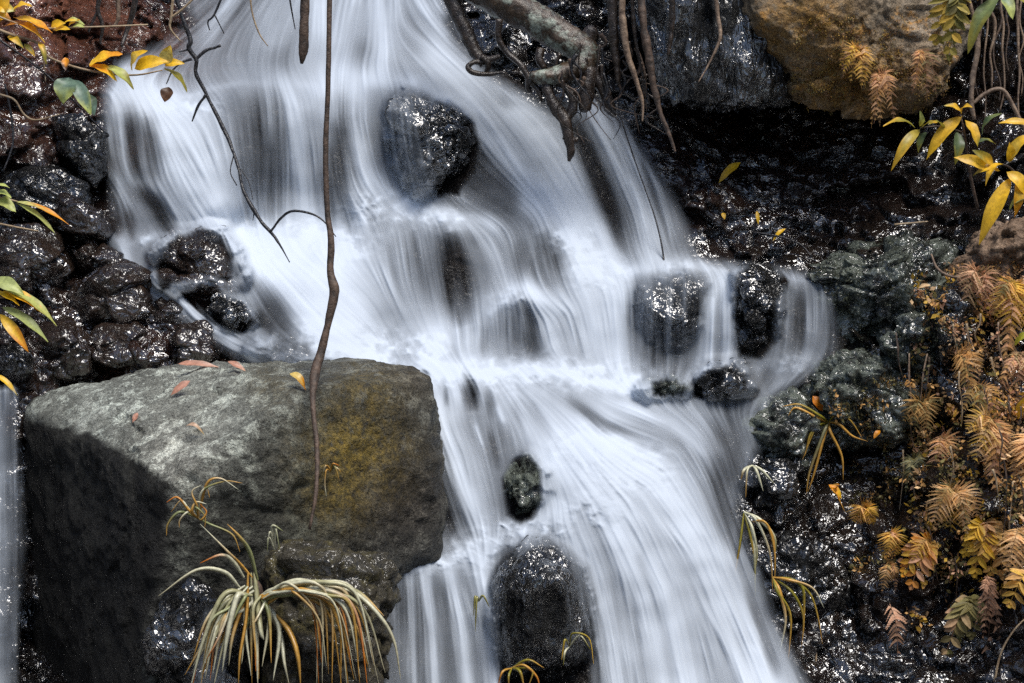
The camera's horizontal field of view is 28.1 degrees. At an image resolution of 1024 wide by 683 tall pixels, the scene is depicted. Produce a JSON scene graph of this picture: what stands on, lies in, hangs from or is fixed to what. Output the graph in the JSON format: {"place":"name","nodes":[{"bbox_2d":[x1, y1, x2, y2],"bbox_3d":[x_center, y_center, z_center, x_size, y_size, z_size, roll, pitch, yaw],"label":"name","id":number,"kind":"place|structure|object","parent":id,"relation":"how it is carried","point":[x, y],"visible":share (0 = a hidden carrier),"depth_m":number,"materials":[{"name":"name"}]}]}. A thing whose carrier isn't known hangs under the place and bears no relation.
{"place":"outdoors","nodes":[
{"label":"outdoors","id":0,"kind":"place"},
{"bbox_2d":[0,0,186,131],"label":"leafy branch","id":1,"kind":"object","parent":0,"point":[65,89],"visible":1,"depth_m":9.39,"materials":[{"name":"plant"}]},
{"bbox_2d":[2,84,14,171],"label":"twig","id":2,"kind":"object","parent":1,"relation":"hanging from","point":[12,126],"visible":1,"depth_m":9.54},
{"bbox_2d":[160,0,335,261],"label":"dead branch","id":3,"kind":"object","parent":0,"point":[212,106],"depth_m":9.48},
{"bbox_2d":[169,0,192,41],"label":"twig","id":4,"kind":"object","parent":3,"relation":"attached to","point":[172,15],"visible":1,"depth_m":9.19,"materials":[{"name":"wood"}]},
{"bbox_2d":[160,524,400,682],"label":"grass tussock","id":5,"kind":"object","parent":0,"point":[251,598],"depth_m":7.94,"materials":[{"name":"beige plant"}]},
{"bbox_2d":[108,0,803,682],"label":"water","id":6,"kind":"structure","parent":0,"point":[638,506],"depth_m":9.54,"materials":[{"name":"liquid"}]},
{"bbox_2d":[473,595,488,629],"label":"grass tuft","id":7,"kind":"object","parent":6,"relation":"in","point":[477,599],"visible":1,"depth_m":8.60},
{"bbox_2d":[0,0,1023,682],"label":"terrain","id":8,"kind":"structure","parent":0,"point":[832,182],"depth_m":9.88,"materials":[{"name":"stone"}]},
{"bbox_2d":[0,341,33,384],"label":"rock","id":9,"kind":"object","parent":8,"relation":"on","point":[16,363],"visible":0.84,"depth_m":9.23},
{"bbox_2d":[0,276,56,352],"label":"leaf sprig","id":10,"kind":"object","parent":8,"relation":"on","point":[10,285],"visible":1,"depth_m":9.06,"materials":[{"name":"plant"}]},
{"bbox_2d":[0,93,59,120],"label":"twig","id":11,"kind":"object","parent":8,"relation":"on","point":[18,105],"visible":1,"depth_m":9.49,"materials":[{"name":"wood"}]},
{"bbox_2d":[0,183,68,232],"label":"leaf sprig","id":12,"kind":"object","parent":8,"relation":"on","point":[6,202],"visible":1,"depth_m":9.17,"materials":[{"name":"plant"}]},
{"bbox_2d":[0,223,76,295],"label":"rock","id":13,"kind":"object","parent":8,"relation":"on","point":[41,255],"visible":0.76,"depth_m":9.51,"materials":[{"name":"brown stone"}]},
{"bbox_2d":[0,163,94,218],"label":"rock","id":14,"kind":"object","parent":8,"relation":"on","point":[46,185],"visible":0.73,"depth_m":9.69,"materials":[{"name":"stone"}]},
{"bbox_2d":[37,315,95,383],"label":"rock","id":15,"kind":"object","parent":8,"relation":"on","point":[68,349],"visible":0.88,"depth_m":9.31,"materials":[{"name":"brown stone"}]},
{"bbox_2d":[41,192,115,240],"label":"rock","id":16,"kind":"object","parent":8,"relation":"on","point":[79,216],"visible":0.94,"depth_m":9.60,"materials":[{"name":"brown stone"}]},
{"bbox_2d":[51,113,108,188],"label":"rock","id":17,"kind":"object","parent":8,"relation":"on","point":[81,144],"visible":0.96,"depth_m":9.77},
{"bbox_2d":[87,0,103,43],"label":"root","id":18,"kind":"object","parent":8,"relation":"attached to","point":[97,14],"visible":0.97,"depth_m":9.83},
{"bbox_2d":[73,238,123,272],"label":"rock","id":19,"kind":"object","parent":8,"relation":"on","point":[90,254],"visible":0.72,"depth_m":9.61,"materials":[{"name":"brown stone"}]},
{"bbox_2d":[66,258,159,324],"bbox_3d":[-1.873,-0.210,9.650,0.502,0.377,0.474,0,7,0],"label":"rock","id":20,"kind":"object","parent":8,"relation":"on","point":[118,291],"visible":0.82,"depth_m":9.46,"materials":[{"name":"brown stone"}]},
{"bbox_2d":[90,320,147,368],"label":"rock","id":21,"kind":"object","parent":8,"relation":"on","point":[110,342],"visible":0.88,"depth_m":9.37,"materials":[{"name":"brown stone"}]},
{"bbox_2d":[120,0,137,46],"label":"root","id":22,"kind":"object","parent":8,"relation":"attached to","point":[133,8],"visible":0.98,"depth_m":9.92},
{"bbox_2d":[145,292,192,325],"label":"rock","id":23,"kind":"object","parent":8,"relation":"on","point":[165,308],"visible":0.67,"depth_m":9.47,"materials":[{"name":"brown stone"}]},
{"bbox_2d":[150,268,201,294],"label":"rock","id":24,"kind":"object","parent":8,"relation":"on","point":[166,279],"visible":0.8,"depth_m":9.46,"materials":[{"name":"brown stone"}]},
{"bbox_2d":[159,319,225,366],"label":"rock","id":25,"kind":"object","parent":8,"relation":"on","point":[198,340],"visible":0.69,"depth_m":9.34,"materials":[{"name":"brown stone"}]},
{"bbox_2d":[140,575,254,682],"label":"rock","id":26,"kind":"object","parent":8,"relation":"on","point":[184,608],"visible":0.8,"depth_m":8.11,"materials":[{"name":"stone"}]},
{"bbox_2d":[147,225,251,303],"bbox_3d":[-1.490,-0.363,9.774,0.534,0.398,0.586,0,7,0],"label":"rock","id":27,"kind":"object","parent":8,"relation":"on","point":[205,256],"visible":0.67,"depth_m":9.54,"materials":[{"name":"brown stone"}]},
{"bbox_2d":[166,477,239,550],"bbox_3d":[-1.208,0.676,8.058,0.304,0.300,0.058,0,7,0],"label":"grass tuft","id":28,"kind":"object","parent":8,"relation":"on","point":[197,508],"visible":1,"depth_m":8.03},
{"bbox_2d":[200,292,263,332],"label":"rock","id":29,"kind":"object","parent":8,"relation":"on","point":[227,313],"visible":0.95,"depth_m":9.43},
{"bbox_2d":[23,357,447,682],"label":"boulder","id":30,"kind":"object","parent":8,"relation":"on","point":[107,478],"visible":0.84,"depth_m":8.53,"materials":[{"name":"stone"}]},
{"bbox_2d":[179,360,217,366],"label":"fallen leaf","id":31,"kind":"object","parent":30,"relation":"on","point":[196,362],"visible":1,"depth_m":8.98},
{"bbox_2d":[242,330,314,362],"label":"rock","id":32,"kind":"object","parent":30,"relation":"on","point":[289,349],"visible":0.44,"depth_m":9.29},
{"bbox_2d":[298,0,309,63],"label":"broken stem","id":33,"kind":"object","parent":8,"relation":"hanging from","point":[303,46],"visible":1,"depth_m":8.59,"materials":[{"name":"brown plant"}]},
{"bbox_2d":[308,0,339,529],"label":"hanging vine","id":34,"kind":"object","parent":8,"relation":"hanging from","point":[318,360],"visible":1,"depth_m":8.38,"materials":[{"name":"brown plant"}]},
{"bbox_2d":[260,538,401,682],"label":"rock","id":35,"kind":"object","parent":8,"relation":"on","point":[375,577],"visible":0.68,"depth_m":8.16,"materials":[{"name":"stone"}]},
{"bbox_2d":[267,524,282,550],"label":"grass tuft","id":36,"kind":"object","parent":35,"relation":"on","point":[273,535],"visible":1,"depth_m":8.19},
{"bbox_2d":[383,86,475,197],"bbox_3d":[-0.409,-0.988,10.172,0.462,0.567,0.727,0,7,0],"label":"rock","id":37,"kind":"object","parent":8,"relation":"on","point":[429,143],"visible":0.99,"depth_m":9.94,"materials":[{"name":"stone"}]},
{"bbox_2d":[501,452,542,514],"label":"rock","id":38,"kind":"object","parent":8,"relation":"on","point":[523,483],"visible":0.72,"depth_m":8.94,"materials":[{"name":"stone"}]},
{"bbox_2d":[465,0,615,116],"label":"fallen log","id":39,"kind":"object","parent":8,"relation":"on","point":[539,22],"visible":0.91,"depth_m":9.69,"materials":[{"name":"wood"}]},
{"bbox_2d":[444,0,511,77],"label":"root","id":40,"kind":"object","parent":39,"relation":"attached to","point":[456,10],"visible":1,"depth_m":9.81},
{"bbox_2d":[495,19,542,101],"bbox_3d":[0.033,-1.329,9.694,0.232,0.394,0.042,1,7,11],"label":"root","id":41,"kind":"object","parent":39,"relation":"hanging from","point":[512,57],"visible":1,"depth_m":9.68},
{"bbox_2d":[542,82,578,161],"bbox_3d":[0.228,-1.048,9.676,0.179,0.394,0.084,1,7,8],"label":"root","id":42,"kind":"object","parent":39,"relation":"hanging from","point":[570,140],"visible":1,"depth_m":9.65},
{"bbox_2d":[607,0,620,83],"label":"hanging root","id":43,"kind":"object","parent":39,"relation":"hanging from","point":[612,5],"visible":1,"depth_m":9.58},
{"bbox_2d":[602,73,620,138],"bbox_3d":[0.467,-1.105,9.612,0.087,0.311,0.012,0,7,0],"label":"rootlet","id":44,"kind":"object","parent":43,"relation":"attached to","point":[607,90],"visible":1,"depth_m":9.61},
{"bbox_2d":[600,48,631,123],"bbox_3d":[0.491,-1.205,9.665,0.156,0.359,0.018,0,7,0],"label":"hanging root","id":45,"kind":"object","parent":39,"relation":"hanging from","point":[603,63],"visible":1,"depth_m":9.66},
{"bbox_2d":[489,535,595,682],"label":"rock","id":46,"kind":"object","parent":8,"relation":"on","point":[542,600],"visible":0.88,"depth_m":8.45,"materials":[{"name":"stone"}]},
{"bbox_2d":[618,0,643,121],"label":"hanging root","id":47,"kind":"object","parent":8,"relation":"hanging from","point":[624,34],"visible":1,"depth_m":9.55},
{"bbox_2d":[630,0,649,103],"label":"hanging root","id":48,"kind":"object","parent":8,"relation":"hanging from","point":[633,18],"visible":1,"depth_m":9.59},
{"bbox_2d":[615,104,664,259],"bbox_3d":[0.625,-0.716,9.805,0.303,0.840,0.055,6,9,42],"label":"hanging root","id":49,"kind":"object","parent":8,"relation":"hanging from","point":[643,184],"visible":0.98,"depth_m":9.82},
{"bbox_2d":[638,0,675,151],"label":"hanging root","id":50,"kind":"object","parent":8,"relation":"hanging from","point":[647,48],"visible":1,"depth_m":9.56,"materials":[{"name":"brown plant"}]},
{"bbox_2d":[631,270,708,358],"bbox_3d":[0.761,-0.092,9.791,0.388,0.526,0.534,0,7,0],"label":"rock","id":51,"kind":"object","parent":8,"relation":"on","point":[670,309],"visible":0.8,"depth_m":9.60,"materials":[{"name":"stone"}]},
{"bbox_2d":[645,374,694,401],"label":"rock","id":52,"kind":"object","parent":8,"relation":"on","point":[671,387],"visible":0.81,"depth_m":9.37,"materials":[{"name":"stone"}]},
{"bbox_2d":[635,0,799,112],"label":"rock","id":53,"kind":"object","parent":8,"relation":"on","point":[745,68],"visible":0.69,"depth_m":9.73,"materials":[{"name":"stone"}]},
{"bbox_2d":[667,0,674,55],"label":"hanging root","id":54,"kind":"object","parent":53,"relation":"hanging from","point":[671,17],"visible":1,"depth_m":9.50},
{"bbox_2d":[698,0,721,81],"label":"hanging root","id":55,"kind":"object","parent":53,"relation":"hanging from","point":[717,14],"visible":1,"depth_m":9.48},
{"bbox_2d":[693,358,757,401],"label":"rock","id":56,"kind":"object","parent":8,"relation":"on","point":[730,381],"visible":0.96,"depth_m":9.32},
{"bbox_2d":[719,162,740,182],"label":"fallen leaf","id":57,"kind":"object","parent":8,"relation":"on","point":[729,169],"visible":1,"depth_m":10.07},
{"bbox_2d":[731,260,789,357],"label":"rock","id":58,"kind":"object","parent":8,"relation":"on","point":[760,292],"visible":0.86,"depth_m":9.56,"materials":[{"name":"stone"}]},
{"bbox_2d":[736,452,807,527],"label":"rock","id":59,"kind":"object","parent":8,"relation":"on","point":[778,498],"visible":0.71,"depth_m":9.12,"materials":[{"name":"stone"}]},
{"bbox_2d":[752,230,811,256],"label":"twig","id":60,"kind":"object","parent":8,"relation":"on","point":[792,240],"visible":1,"depth_m":9.85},
{"bbox_2d":[740,385,831,471],"bbox_3d":[1.264,0.410,9.471,0.464,0.434,0.658,0,7,0],"label":"rock","id":61,"kind":"object","parent":8,"relation":"on","point":[770,427],"visible":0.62,"depth_m":9.24,"materials":[{"name":"stone"}]},
{"bbox_2d":[788,238,963,418],"bbox_3d":[1.708,-0.087,9.554,0.770,0.770,1.008,1,7,11],"label":"moss","id":62,"kind":"object","parent":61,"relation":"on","point":[898,336],"visible":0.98,"depth_m":9.37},
{"bbox_2d":[772,577,822,657],"bbox_3d":[1.232,1.208,8.857,0.226,0.383,0.052,2,7,13],"label":"grass tuft","id":63,"kind":"object","parent":8,"relation":"on","point":[802,585],"visible":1,"depth_m":8.85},
{"bbox_2d":[759,529,853,634],"bbox_3d":[1.294,1.134,9.305,0.485,0.619,0.761,0,7,0],"label":"rock","id":64,"kind":"object","parent":8,"relation":"on","point":[805,556],"visible":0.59,"depth_m":9.01,"materials":[{"name":"stone"}]},
{"bbox_2d":[785,403,867,493],"bbox_3d":[1.406,0.480,9.230,0.388,0.415,0.059,0,7,0],"label":"grass tuft","id":65,"kind":"object","parent":8,"relation":"on","point":[819,447],"visible":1,"depth_m":9.20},
{"bbox_2d":[742,0,970,120],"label":"rock","id":66,"kind":"object","parent":8,"relation":"on","point":[777,25],"visible":0.61,"depth_m":9.64,"materials":[{"name":"stone"}]},
{"bbox_2d":[839,40,874,87],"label":"fern","id":67,"kind":"object","parent":66,"relation":"attached to","point":[862,54],"visible":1,"depth_m":9.52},
{"bbox_2d":[790,13,953,114],"bbox_3d":[1.758,-1.350,10.019,0.811,0.482,0.986,1,7,11],"label":"moss","id":68,"kind":"object","parent":66,"relation":"on","point":[835,67],"visible":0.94,"depth_m":9.65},
{"bbox_2d":[868,66,897,126],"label":"fern","id":69,"kind":"object","parent":66,"relation":"attached to","point":[880,83],"visible":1,"depth_m":9.52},
{"bbox_2d":[909,48,940,96],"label":"fern","id":70,"kind":"object","parent":66,"relation":"on","point":[920,54],"visible":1,"depth_m":9.52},
{"bbox_2d":[847,497,878,524],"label":"fern","id":71,"kind":"object","parent":8,"relation":"on","point":[865,511],"visible":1,"depth_m":9.12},
{"bbox_2d":[799,348,932,451],"bbox_3d":[1.640,0.282,9.568,0.659,0.527,0.826,0,7,0],"label":"rock","id":72,"kind":"object","parent":8,"relation":"on","point":[848,367],"visible":0.61,"depth_m":9.22,"materials":[{"name":"stone"}]},
{"bbox_2d":[900,389,942,438],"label":"fern","id":73,"kind":"object","parent":72,"relation":"on","point":[926,407],"visible":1,"depth_m":9.13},
{"bbox_2d":[807,230,960,343],"bbox_3d":[1.757,-0.233,9.806,0.782,0.606,0.843,0,7,0],"label":"rock","id":74,"kind":"object","parent":8,"relation":"on","point":[869,306],"visible":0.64,"depth_m":9.57,"materials":[{"name":"stone"}]},
{"bbox_2d":[878,559,898,590],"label":"fern","id":75,"kind":"object","parent":8,"relation":"on","point":[891,569],"visible":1,"depth_m":9.01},
{"bbox_2d":[876,526,906,560],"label":"fern","id":76,"kind":"object","parent":8,"relation":"on","point":[891,538],"visible":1,"depth_m":9.01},
{"bbox_2d":[885,604,906,655],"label":"fern","id":77,"kind":"object","parent":8,"relation":"on","point":[896,615],"visible":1,"depth_m":8.90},
{"bbox_2d":[876,310,935,377],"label":"rock","id":78,"kind":"object","parent":8,"relation":"on","point":[907,323],"visible":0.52,"depth_m":9.29,"materials":[{"name":"stone"}]},
{"bbox_2d":[900,450,924,492],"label":"fern","id":79,"kind":"object","parent":8,"relation":"on","point":[911,461],"visible":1,"depth_m":9.12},
{"bbox_2d":[897,532,938,591],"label":"fern","id":80,"kind":"object","parent":8,"relation":"on","point":[921,552],"visible":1,"depth_m":8.89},
{"bbox_2d":[827,267,1023,632],"bbox_3d":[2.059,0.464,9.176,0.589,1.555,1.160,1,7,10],"label":"ground cover","id":81,"kind":"object","parent":8,"relation":"on","point":[949,406],"visible":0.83,"depth_m":9.07,"materials":[{"name":"plant"}]},
{"bbox_2d":[883,103,993,207],"bbox_3d":[1.869,-0.806,8.936,0.488,0.467,0.156,-2,7,-16],"label":"leafy plant","id":82,"kind":"object","parent":8,"relation":"on","point":[946,128],"visible":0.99,"depth_m":8.93,"materials":[{"name":"yellow plant"}]},
{"bbox_2d":[926,427,964,461],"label":"fern","id":83,"kind":"object","parent":8,"relation":"on","point":[944,441],"visible":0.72,"depth_m":9.07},
{"bbox_2d":[923,479,984,541],"bbox_3d":[1.904,0.719,8.816,0.253,0.288,0.137,3,8,21],"label":"fern","id":84,"kind":"object","parent":8,"relation":"on","point":[951,498],"visible":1,"depth_m":8.80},
{"bbox_2d":[925,286,986,364],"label":"rock","id":85,"kind":"object","parent":8,"relation":"on","point":[957,307],"visible":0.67,"depth_m":9.17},
{"bbox_2d":[940,594,986,654],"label":"fern","id":86,"kind":"object","parent":8,"relation":"on","point":[962,614],"visible":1,"depth_m":8.82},
{"bbox_2d":[953,343,983,394],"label":"fern","id":87,"kind":"object","parent":8,"relation":"on","point":[962,361],"visible":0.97,"depth_m":8.95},
{"bbox_2d":[967,2,980,119],"bbox_3d":[2.052,-1.292,9.136,0.085,0.605,0.076,0,7,0],"label":"root","id":88,"kind":"object","parent":8,"relation":"hanging from","point":[972,79],"visible":0.89,"depth_m":9.14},
{"bbox_2d":[927,0,970,60],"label":"fern","id":89,"kind":"object","parent":88,"relation":"hanging from","point":[953,13],"visible":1,"depth_m":9.11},
{"bbox_2d":[956,260,999,323],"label":"fern","id":90,"kind":"object","parent":8,"relation":"on","point":[976,277],"visible":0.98,"depth_m":9.16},
{"bbox_2d":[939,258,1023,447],"bbox_3d":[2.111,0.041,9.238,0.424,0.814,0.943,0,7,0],"label":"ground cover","id":91,"kind":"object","parent":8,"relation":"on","point":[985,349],"visible":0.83,"depth_m":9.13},
{"bbox_2d":[962,380,1003,435],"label":"fern","id":92,"kind":"object","parent":8,"relation":"on","point":[981,400],"visible":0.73,"depth_m":8.96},
{"bbox_2d":[959,516,1009,582],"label":"fern","id":93,"kind":"object","parent":8,"relation":"on","point":[985,535],"visible":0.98,"depth_m":8.81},
{"bbox_2d":[948,217,1023,285],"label":"rock","id":94,"kind":"object","parent":8,"relation":"on","point":[1002,243],"visible":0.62,"depth_m":9.20,"materials":[{"name":"beige stone"}]},
{"bbox_2d":[983,18,988,118],"bbox_3d":[2.132,-1.317,9.185,0.020,0.642,0.061,5,8,33],"label":"hanging root","id":95,"kind":"object","parent":8,"relation":"hanging from","point":[986,37],"visible":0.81,"depth_m":9.18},
{"bbox_2d":[953,113,1023,244],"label":"leafy plant","id":96,"kind":"object","parent":8,"relation":"on","point":[982,161],"visible":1,"depth_m":8.76,"materials":[{"name":"yellow plant"}]},
{"bbox_2d":[975,576,1002,657],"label":"fern","id":97,"kind":"object","parent":8,"relation":"on","point":[986,585],"visible":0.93,"depth_m":8.77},
{"bbox_2d":[964,404,1015,489],"bbox_3d":[2.067,0.470,8.866,0.239,0.430,0.145,0,7,0],"label":"fern","id":98,"kind":"object","parent":8,"relation":"on","point":[989,426],"visible":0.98,"depth_m":8.84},
{"bbox_2d":[989,12,996,87],"bbox_3d":[2.158,-1.390,9.184,0.059,0.501,0.039,-7,10,-43],"label":"hanging root","id":99,"kind":"object","parent":8,"relation":"hanging from","point":[994,32],"visible":0.88,"depth_m":9.17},
{"bbox_2d":[967,0,1023,52],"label":"leafy plant","id":100,"kind":"object","parent":8,"relation":"on","point":[982,13],"visible":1,"depth_m":8.94,"materials":[{"name":"green plant"}]},
{"bbox_2d":[992,0,1002,101],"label":"hanging root","id":101,"kind":"object","parent":8,"relation":"hanging from","point":[997,33],"visible":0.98,"depth_m":9.18,"materials":[{"name":"brown plant"}]},
{"bbox_2d":[974,87,1023,129],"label":"root","id":102,"kind":"object","parent":8,"relation":"attached to","point":[1005,93],"visible":0.95,"depth_m":9.13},
{"bbox_2d":[999,1,1005,111],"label":"hanging root","id":103,"kind":"object","parent":8,"relation":"hanging from","point":[1003,32],"visible":0.98,"depth_m":9.17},
{"bbox_2d":[988,274,1023,363],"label":"fern","id":104,"kind":"object","parent":8,"relation":"on","point":[1010,293],"visible":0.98,"depth_m":9.03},
{"bbox_2d":[993,619,1023,681],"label":"twig","id":105,"kind":"object","parent":8,"relation":"on","point":[1001,651],"visible":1,"depth_m":8.62,"materials":[{"name":"wood"}]},
{"bbox_2d":[994,351,1023,400],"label":"fern","id":106,"kind":"object","parent":8,"relation":"on","point":[1017,364],"visible":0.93,"depth_m":8.98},
{"bbox_2d":[996,525,1023,589],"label":"fern","id":107,"kind":"object","parent":8,"relation":"on","point":[1016,543],"visible":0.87,"depth_m":8.60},
{"bbox_2d":[1002,568,1023,608],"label":"fern","id":108,"kind":"object","parent":8,"relation":"on","point":[1012,583],"visible":1,"depth_m":8.48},
{"bbox_2d":[1006,433,1023,513],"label":"fern","id":109,"kind":"object","parent":8,"relation":"on","point":[1018,450],"visible":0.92,"depth_m":8.76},
{"bbox_2d":[1015,0,1020,113],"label":"hanging root","id":110,"kind":"object","parent":8,"relation":"hanging from","point":[1018,35],"visible":0.94,"depth_m":9.17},
{"bbox_2d":[1019,0,1023,95],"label":"hanging root","id":111,"kind":"object","parent":8,"relation":"hanging from","point":[1020,7],"visible":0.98,"depth_m":9.17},
{"bbox_2d":[498,659,543,682],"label":"grass tuft","id":112,"kind":"object","parent":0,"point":[517,667],"visible":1,"depth_m":8.30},
{"bbox_2d":[561,632,593,664],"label":"grass tuft","id":113,"kind":"object","parent":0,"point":[569,645],"visible":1,"depth_m":8.31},
{"bbox_2d":[736,511,776,589],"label":"grass tuft","id":114,"kind":"object","parent":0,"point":[752,535],"visible":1,"depth_m":8.95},
{"bbox_2d":[741,465,773,497],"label":"grass tuft","id":115,"kind":"object","parent":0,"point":[746,468],"visible":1,"depth_m":9.05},
{"bbox_2d":[752,519,775,591],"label":"grass tuft","id":116,"kind":"object","parent":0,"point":[770,532],"visible":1,"depth_m":8.91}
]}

